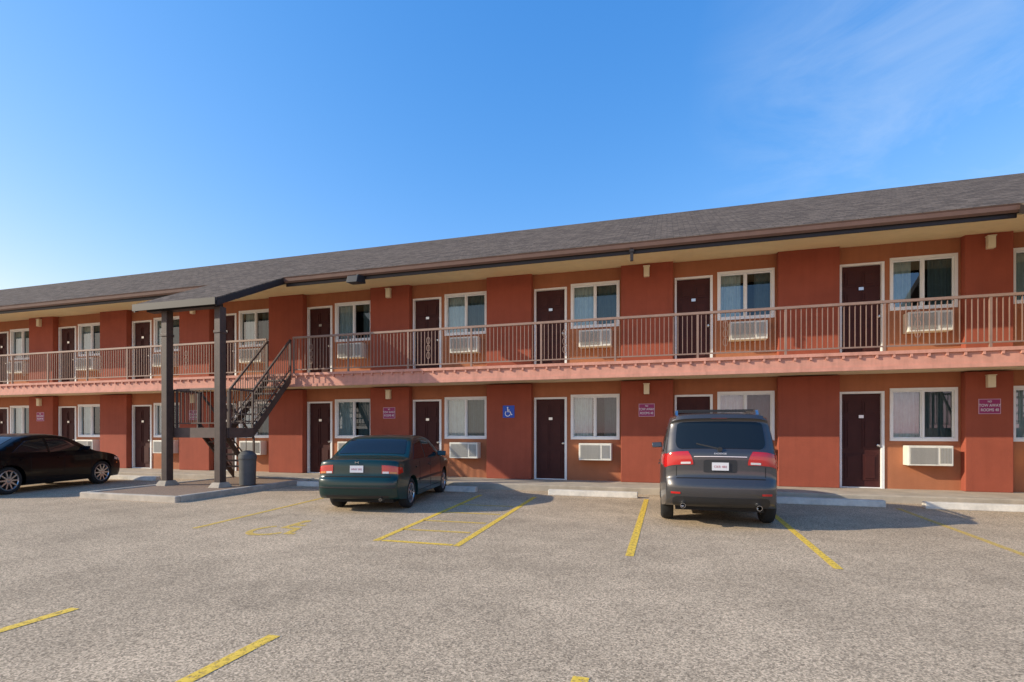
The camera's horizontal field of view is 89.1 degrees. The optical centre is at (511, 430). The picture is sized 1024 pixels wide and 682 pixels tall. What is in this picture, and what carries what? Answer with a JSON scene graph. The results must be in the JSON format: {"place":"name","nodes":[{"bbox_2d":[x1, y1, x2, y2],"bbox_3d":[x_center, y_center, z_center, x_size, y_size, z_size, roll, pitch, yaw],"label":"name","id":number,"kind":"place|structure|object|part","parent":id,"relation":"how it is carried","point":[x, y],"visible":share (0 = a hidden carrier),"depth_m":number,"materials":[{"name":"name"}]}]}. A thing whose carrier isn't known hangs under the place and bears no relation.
{"place":"outdoors","nodes":[
{"label":"outdoors","id":0,"kind":"place"},
{"bbox_2d":[0,478,1023,681],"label":"ground","id":1,"kind":"structure","parent":0,"point":[543,586],"depth_m":4.85,"materials":[{"name":"grey asphalt"}]},
{"bbox_2d":[0,607,78,631],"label":"parking line","id":2,"kind":"object","parent":1,"relation":"on","point":[6,628],"visible":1,"depth_m":4.12,"materials":[{"name":"yellow paint"}]},
{"bbox_2d":[0,433,119,494],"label":"parked car","id":3,"kind":"object","parent":1,"relation":"on","point":[28,458],"visible":1,"depth_m":13.15,"materials":[{"name":"black paint"}]},
{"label":"rear window","id":4,"kind":"part","parent":3,"relation":"part of","materials":[{"name":"black glass"}]},
{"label":"rear side window","id":5,"kind":"part","parent":3,"relation":"part of","materials":[{"name":"black glass"}]},
{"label":"front side window","id":6,"kind":"part","parent":3,"relation":"part of","materials":[{"name":"black glass"}]},
{"bbox_2d":[109,475,160,480],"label":"parking block","id":7,"kind":"structure","parent":1,"relation":"on","point":[137,477],"depth_m":15.73,"materials":[{"name":"concrete"}]},
{"bbox_2d":[80,476,309,502],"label":"curb island","id":8,"kind":"structure","parent":1,"relation":"on","point":[97,494],"depth_m":11.51,"materials":[{"name":"concrete"}]},
{"bbox_2d":[101,477,298,495],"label":"island gravel","id":9,"kind":"structure","parent":8,"relation":"in","point":[185,488],"depth_m":12.53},
{"bbox_2d":[156,306,291,487],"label":"staircase","id":10,"kind":"structure","parent":9,"relation":"on","point":[221,433],"depth_m":13.28,"materials":[{"name":"brown metal"}]},
{"bbox_2d":[238,450,256,485],"bbox_3d":[-6.743,0.950,13.259,0.436,0.890,0.436,0,0,17],"label":"trash bin","id":11,"kind":"object","parent":9,"relation":"on","point":[247,466],"visible":0.99,"depth_m":13.10,"materials":[{"name":"grey plastic"}]},
{"bbox_2d":[176,634,278,681],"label":"parking line","id":12,"kind":"object","parent":1,"relation":"on","point":[209,668],"visible":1,"depth_m":3.40,"materials":[{"name":"yellow paint"}]},
{"bbox_2d":[194,498,322,527],"bbox_3d":[-4.436,1.496,10.322,0.100,0.001,4.776,0,0,11],"label":"parking line","id":13,"kind":"object","parent":1,"relation":"on","point":[254,513],"visible":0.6,"depth_m":9.27,"materials":[{"name":"yellow paint"}]},
{"bbox_2d":[245,520,310,534],"bbox_3d":[-3.598,1.496,8.039,0.760,0.001,1.194,0,0,-8],"label":"parking marking","id":14,"kind":"object","parent":1,"relation":"on","point":[287,526],"visible":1,"depth_m":7.87,"materials":[{"name":"yellow paint"}]},
{"bbox_2d":[297,481,318,486],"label":"parking block","id":15,"kind":"structure","parent":1,"relation":"on","point":[309,483],"depth_m":13.97,"materials":[{"name":"concrete"}]},
{"bbox_2d":[319,435,447,507],"bbox_3d":[-2.595,0.794,11.454,2.000,1.412,4.170,0,0,7],"label":"parked car","id":16,"kind":"object","parent":1,"relation":"on","point":[403,470],"visible":1,"depth_m":9.82,"materials":[{"name":"green paint"}]},
{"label":"rear window","id":17,"kind":"part","parent":16,"relation":"part of","materials":[{"name":"black glass"}]},
{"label":"rear side window","id":18,"kind":"part","parent":16,"relation":"part of","materials":[{"name":"black glass"}]},
{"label":"front side window","id":19,"kind":"part","parent":16,"relation":"part of","materials":[{"name":"black glass"}]},
{"bbox_2d":[381,540,452,545],"bbox_3d":[-1.276,1.496,6.955,1.040,0.001,0.090,0,0,17],"label":"parking line","id":20,"kind":"object","parent":1,"relation":"on","point":[417,542],"visible":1,"depth_m":6.95,"materials":[{"name":"yellow paint"}]},
{"bbox_2d":[374,495,481,540],"bbox_3d":[-1.288,1.496,9.593,0.095,0.001,5.162,0,0,13],"label":"parking line","id":21,"kind":"object","parent":1,"relation":"on","point":[405,527],"visible":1,"depth_m":8.65,"materials":[{"name":"yellow paint"}]},
{"bbox_2d":[403,528,469,532],"bbox_3d":[-1.135,1.496,7.763,1.077,0.001,0.095,0,0,15],"label":"parking line","id":22,"kind":"object","parent":1,"relation":"on","point":[437,531],"visible":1,"depth_m":7.79,"materials":[{"name":"yellow paint"}]},
{"bbox_2d":[427,486,477,492],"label":"parking block","id":23,"kind":"structure","parent":1,"relation":"on","point":[474,489],"depth_m":12.73,"materials":[{"name":"concrete"}]},
{"bbox_2d":[424,520,484,523],"bbox_3d":[-0.951,1.496,8.543,1.094,0.001,0.095,0,0,15],"label":"parking line","id":24,"kind":"object","parent":1,"relation":"on","point":[455,521],"visible":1,"depth_m":8.56,"materials":[{"name":"yellow paint"}]},
{"bbox_2d":[445,512,499,514],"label":"parking line","id":25,"kind":"object","parent":1,"relation":"on","point":[472,513],"visible":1,"depth_m":9.38,"materials":[{"name":"yellow paint"}]},
{"bbox_2d":[461,504,513,506],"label":"parking line","id":26,"kind":"object","parent":1,"relation":"on","point":[487,505],"visible":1,"depth_m":10.39,"materials":[{"name":"yellow paint"}]},
{"bbox_2d":[453,497,535,545],"bbox_3d":[-0.105,1.496,9.240,0.095,0.001,5.156,0,0,14],"label":"parking line","id":27,"kind":"object","parent":1,"relation":"on","point":[463,541],"visible":1,"depth_m":8.29,"materials":[{"name":"yellow paint"}]},
{"bbox_2d":[571,676,588,681],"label":"parking line","id":28,"kind":"object","parent":1,"relation":"on","point":[575,679],"visible":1,"depth_m":3.12,"materials":[{"name":"yellow paint"}]},
{"bbox_2d":[548,489,637,497],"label":"parking block","id":29,"kind":"structure","parent":1,"relation":"on","point":[595,493],"depth_m":11.78,"materials":[{"name":"concrete"}]},
{"bbox_2d":[625,499,648,555],"bbox_3d":[2.166,1.496,8.772,0.100,0.001,5.350,0,0,17],"label":"parking line","id":30,"kind":"object","parent":1,"relation":"on","point":[638,528],"visible":1,"depth_m":7.71,"materials":[{"name":"yellow paint"}]},
{"bbox_2d":[652,409,777,522],"bbox_3d":[3.778,0.571,9.959,2.160,1.858,4.467,0,0,17],"label":"parked car","id":31,"kind":"object","parent":1,"relation":"on","point":[719,460],"visible":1,"depth_m":7.98,"materials":[{"name":"paint"}]},
{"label":"rear quarter window","id":32,"kind":"part","parent":31,"relation":"part of","materials":[{"name":"black glass"}]},
{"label":"rear window","id":33,"kind":"part","parent":31,"relation":"part of","materials":[{"name":"black glass"}]},
{"bbox_2d":[775,515,842,568],"bbox_3d":[4.320,1.496,8.156,0.095,0.001,5.300,0,0,17],"label":"parking line","id":34,"kind":"object","parent":1,"relation":"on","point":[816,550],"visible":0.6,"depth_m":6.77,"materials":[{"name":"yellow paint"}]},
{"bbox_2d":[777,496,885,506],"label":"parking block","id":35,"kind":"structure","parent":1,"relation":"on","point":[833,501],"depth_m":10.42,"materials":[{"name":"concrete"}]},
{"bbox_2d":[895,508,1023,555],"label":"parking line","id":36,"kind":"object","parent":1,"relation":"on","point":[992,543],"visible":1,"depth_m":7.49,"materials":[{"name":"yellow paint"}]},
{"bbox_2d":[922,501,1023,511],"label":"parking block","id":37,"kind":"structure","parent":1,"relation":"on","point":[974,506],"depth_m":9.76,"materials":[{"name":"concrete"}]},
{"bbox_2d":[0,0,1023,289],"label":"sky","id":38,"kind":"structure","parent":0,"point":[137,136],"materials":[{"name":"blue"}]},
{"bbox_2d":[118,468,1023,503],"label":"walkway pavement","id":39,"kind":"structure","parent":0,"point":[915,496],"depth_m":12.39,"materials":[{"name":"concrete"}]},
{"bbox_2d":[0,173,1023,492],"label":"motel building","id":40,"kind":"structure","parent":39,"relation":"on","point":[868,339],"depth_m":13.63,"materials":[{"name":"red paint"}]},
{"bbox_2d":[0,407,8,433],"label":"door","id":41,"kind":"structure","parent":40,"relation":"in","point":[4,412],"depth_m":20.79,"materials":[{"name":"brown wood"}]},
{"bbox_2d":[0,331,8,383],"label":"door","id":42,"kind":"structure","parent":40,"relation":"in","point":[4,336],"depth_m":20.79,"materials":[{"name":"brown wood"}]},
{"bbox_2d":[10,406,28,433],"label":"window","id":43,"kind":"structure","parent":40,"relation":"in","point":[22,412],"depth_m":20.61,"materials":[{"name":"white glass"}]},
{"bbox_2d":[10,328,28,359],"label":"window","id":44,"kind":"structure","parent":40,"relation":"in","point":[22,335],"depth_m":20.60,"materials":[{"name":"white glass"}]},
{"bbox_2d":[37,412,43,420],"bbox_3d":[-18.020,-0.530,19.867,0.400,0.330,0.017,0,0,17],"label":"wall sign","id":45,"kind":"object","parent":40,"relation":"attached to","point":[40,416],"visible":1,"depth_m":19.86,"materials":[{"name":"pink"}]},
{"bbox_2d":[58,406,76,440],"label":"door","id":46,"kind":"structure","parent":40,"relation":"in","point":[67,415],"depth_m":19.78,"materials":[{"name":"brown wood"}]},
{"bbox_2d":[58,326,76,381],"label":"door","id":47,"kind":"structure","parent":40,"relation":"in","point":[67,336],"depth_m":19.78,"materials":[{"name":"brown wood"}]},
{"bbox_2d":[78,404,99,436],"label":"window","id":48,"kind":"structure","parent":40,"relation":"in","point":[91,411],"depth_m":19.51,"materials":[{"name":"white glass"}]},
{"bbox_2d":[78,322,99,356],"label":"window","id":49,"kind":"structure","parent":40,"relation":"in","point":[88,333],"depth_m":19.53,"materials":[{"name":"white plastic"}]},
{"bbox_2d":[132,405,151,468],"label":"door","id":50,"kind":"structure","parent":40,"relation":"in","point":[141,414],"depth_m":18.72,"materials":[{"name":"brown wood"}]},
{"bbox_2d":[132,320,151,378],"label":"door","id":51,"kind":"structure","parent":40,"relation":"in","point":[141,330],"depth_m":18.72,"materials":[{"name":"brown wood"}]},
{"bbox_2d":[154,403,178,436],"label":"window","id":52,"kind":"structure","parent":40,"relation":"in","point":[156,405],"depth_m":18.48,"materials":[{"name":"white plastic"}]},
{"bbox_2d":[154,316,178,351],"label":"window","id":53,"kind":"structure","parent":40,"relation":"in","point":[157,321],"depth_m":18.42,"materials":[{"name":"white glass"}]},
{"bbox_2d":[189,410,196,419],"bbox_3d":[-10.852,-0.530,17.730,0.400,0.330,0.017,0,0,17],"label":"wall sign","id":54,"kind":"object","parent":40,"relation":"attached to","point":[193,414],"visible":0.72,"depth_m":17.73,"materials":[{"name":"pink"}]},
{"bbox_2d":[226,403,236,470],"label":"door","id":55,"kind":"structure","parent":40,"relation":"in","point":[227,450],"depth_m":17.56,"materials":[{"name":"brown wood"}]},
{"bbox_2d":[226,313,236,375],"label":"door","id":56,"kind":"structure","parent":40,"relation":"in","point":[231,319],"depth_m":17.57,"materials":[{"name":"brown wood"}]},
{"bbox_2d":[239,401,268,437],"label":"window","id":57,"kind":"structure","parent":40,"relation":"in","point":[263,432],"depth_m":17.24,"materials":[{"name":"glass"}]},
{"bbox_2d":[239,309,268,347],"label":"window","id":58,"kind":"structure","parent":40,"relation":"in","point":[257,321],"depth_m":17.28,"materials":[{"name":"glass"}]},
{"bbox_2d":[307,401,332,472],"bbox_3d":[-6.092,0.215,16.563,0.920,2.270,0.175,0,0,17],"label":"door","id":59,"kind":"structure","parent":40,"relation":"in","point":[319,414],"depth_m":16.58,"materials":[{"name":"brown wood"}]},
{"bbox_2d":[307,305,332,372],"bbox_3d":[-6.092,-2.805,16.563,0.920,2.270,0.175,0,0,17],"label":"door","id":60,"kind":"structure","parent":40,"relation":"in","point":[319,319],"depth_m":16.58,"materials":[{"name":"brown wood"}]},
{"bbox_2d":[335,399,369,437],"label":"window","id":61,"kind":"structure","parent":40,"relation":"in","point":[354,413],"depth_m":16.21,"materials":[{"name":"white plastic"}]},
{"bbox_2d":[335,300,369,341],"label":"window","id":62,"kind":"structure","parent":40,"relation":"in","point":[354,316],"depth_m":16.21,"materials":[{"name":"white plastic"}]},
{"bbox_2d":[346,274,365,284],"bbox_3d":[-4.189,-4.075,13.950,0.394,0.289,0.417,0,0,17],"label":"floodlight","id":63,"kind":"object","parent":40,"relation":"attached to","point":[356,279],"visible":1,"depth_m":13.82,"materials":[{"name":"black plastic"}]},
{"bbox_2d":[383,407,394,417],"bbox_3d":[-3.684,-0.530,15.593,0.400,0.330,0.017,0,0,17],"label":"wall sign","id":64,"kind":"object","parent":40,"relation":"attached to","point":[388,412],"visible":1,"depth_m":15.59,"materials":[{"name":"pink"}]},
{"bbox_2d":[413,399,441,455],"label":"door","id":65,"kind":"structure","parent":40,"relation":"in","point":[427,414],"depth_m":15.48,"materials":[{"name":"brown wood"}]},
{"bbox_2d":[413,297,441,368],"bbox_3d":[-2.508,-2.805,15.495,0.920,2.270,0.175,0,0,17],"label":"door","id":66,"kind":"structure","parent":40,"relation":"in","point":[427,312],"depth_m":15.51,"materials":[{"name":"brown wood"}]},
{"bbox_2d":[445,396,486,438],"bbox_3d":[-1.318,-0.370,15.198,1.310,1.220,0.245,0,0,17],"label":"window","id":67,"kind":"structure","parent":40,"relation":"in","point":[465,417],"depth_m":15.13,"materials":[{"name":"glass"}]},
{"bbox_2d":[445,291,486,335],"bbox_3d":[-1.319,-3.390,15.196,1.310,1.220,0.242,0,0,17],"label":"window","id":68,"kind":"structure","parent":40,"relation":"in","point":[469,308],"depth_m":15.13,"materials":[{"name":"glass"}]},
{"bbox_2d":[503,405,513,417],"bbox_3d":[-0.094,-0.530,14.525,0.340,0.340,0.013,0,0,17],"label":"accessible parking sign","id":69,"kind":"object","parent":40,"relation":"attached to","point":[508,411],"visible":1,"depth_m":14.52,"materials":[{"name":"blue metal"}]},
{"bbox_2d":[534,397,566,479],"bbox_3d":[1.076,0.215,14.426,0.920,2.270,0.175,0,0,17],"label":"door","id":70,"kind":"structure","parent":40,"relation":"in","point":[550,413],"depth_m":14.44,"materials":[{"name":"brown wood"}]},
{"bbox_2d":[534,287,566,363],"bbox_3d":[1.076,-2.805,14.426,0.920,2.270,0.175,0,0,17],"label":"door","id":71,"kind":"structure","parent":40,"relation":"in","point":[550,304],"depth_m":14.44,"materials":[{"name":"brown wood"}]},
{"bbox_2d":[571,394,619,439],"bbox_3d":[2.266,-0.370,14.130,1.310,1.220,0.247,0,0,17],"label":"window","id":72,"kind":"structure","parent":40,"relation":"in","point":[606,406],"depth_m":14.05,"materials":[{"name":"glass"}]},
{"bbox_2d":[571,280,619,328],"bbox_3d":[2.266,-3.390,14.129,1.310,1.220,0.246,0,0,17],"label":"window","id":73,"kind":"structure","parent":40,"relation":"in","point":[593,299],"depth_m":14.06,"materials":[{"name":"glass"}]},
{"bbox_2d":[629,249,633,260],"bbox_3d":[2.767,-4.050,12.010,0.100,0.260,0.090,0,0,17],"label":"gutter outlet","id":74,"kind":"object","parent":40,"relation":"attached to","point":[631,251],"visible":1,"depth_m":11.98,"materials":[{"name":"metal"}]},
{"bbox_2d":[639,404,654,416],"bbox_3d":[3.484,-0.530,13.456,0.400,0.330,0.017,0,0,17],"label":"wall sign","id":75,"kind":"object","parent":40,"relation":"attached to","point":[645,410],"visible":1,"depth_m":13.45,"materials":[{"name":"pink"}]},
{"bbox_2d":[675,394,712,414],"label":"door","id":76,"kind":"structure","parent":40,"relation":"in","point":[702,401],"depth_m":13.36,"materials":[{"name":"brown wood"}]},
{"bbox_2d":[675,275,712,358],"bbox_3d":[4.660,-2.805,13.358,0.920,2.270,0.175,0,0,17],"label":"door","id":77,"kind":"structure","parent":40,"relation":"in","point":[692,294],"depth_m":13.37,"materials":[{"name":"brown wood"}]},
{"bbox_2d":[717,391,774,439],"bbox_3d":[5.850,-0.370,13.061,1.310,1.220,0.246,0,0,17],"label":"window","id":78,"kind":"structure","parent":40,"relation":"in","point":[762,401],"depth_m":12.96,"materials":[{"name":"glass"}]},
{"bbox_2d":[717,268,774,320],"bbox_3d":[5.850,-3.390,13.061,1.310,1.220,0.247,0,0,17],"label":"window","id":79,"kind":"structure","parent":40,"relation":"in","point":[758,284],"depth_m":12.99,"materials":[{"name":"white plastic"}]},
{"bbox_2d":[840,391,884,488],"bbox_3d":[8.245,0.215,12.289,0.920,2.270,0.175,0,0,17],"label":"door","id":80,"kind":"structure","parent":40,"relation":"in","point":[862,414],"depth_m":12.28,"materials":[{"name":"brown wood"}]},
{"bbox_2d":[840,261,884,352],"bbox_3d":[8.245,-2.805,12.289,0.920,2.270,0.175,0,0,17],"label":"door","id":81,"kind":"structure","parent":40,"relation":"in","point":[859,282],"depth_m":12.28,"materials":[{"name":"brown wood"}]},
{"bbox_2d":[890,387,957,440],"bbox_3d":[9.434,-0.370,11.992,1.310,1.220,0.245,0,0,17],"label":"window","id":82,"kind":"structure","parent":40,"relation":"in","point":[916,414],"depth_m":11.92,"materials":[{"name":"white plastic"}]},
{"bbox_2d":[890,253,957,310],"bbox_3d":[9.434,-3.390,11.993,1.310,1.220,0.246,0,0,17],"label":"window","id":83,"kind":"structure","parent":40,"relation":"in","point":[938,273],"depth_m":11.90,"materials":[{"name":"white plastic"}]},
{"bbox_2d":[978,399,1000,413],"bbox_3d":[10.451,-0.530,11.379,0.400,0.330,0.017,0,0,17],"label":"wall sign","id":84,"kind":"object","parent":40,"relation":"attached to","point":[989,406],"visible":1,"depth_m":11.38,"materials":[{"name":"pink"}]},
{"bbox_2d":[1013,386,1023,441],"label":"window","id":85,"kind":"structure","parent":40,"relation":"in","point":[1018,391],"depth_m":11.52,"materials":[{"name":"white plastic"}]},
{"bbox_2d":[1013,247,1023,303],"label":"window","id":86,"kind":"structure","parent":40,"relation":"in","point":[1018,253],"depth_m":11.49,"materials":[{"name":"white plastic"}]}
]}

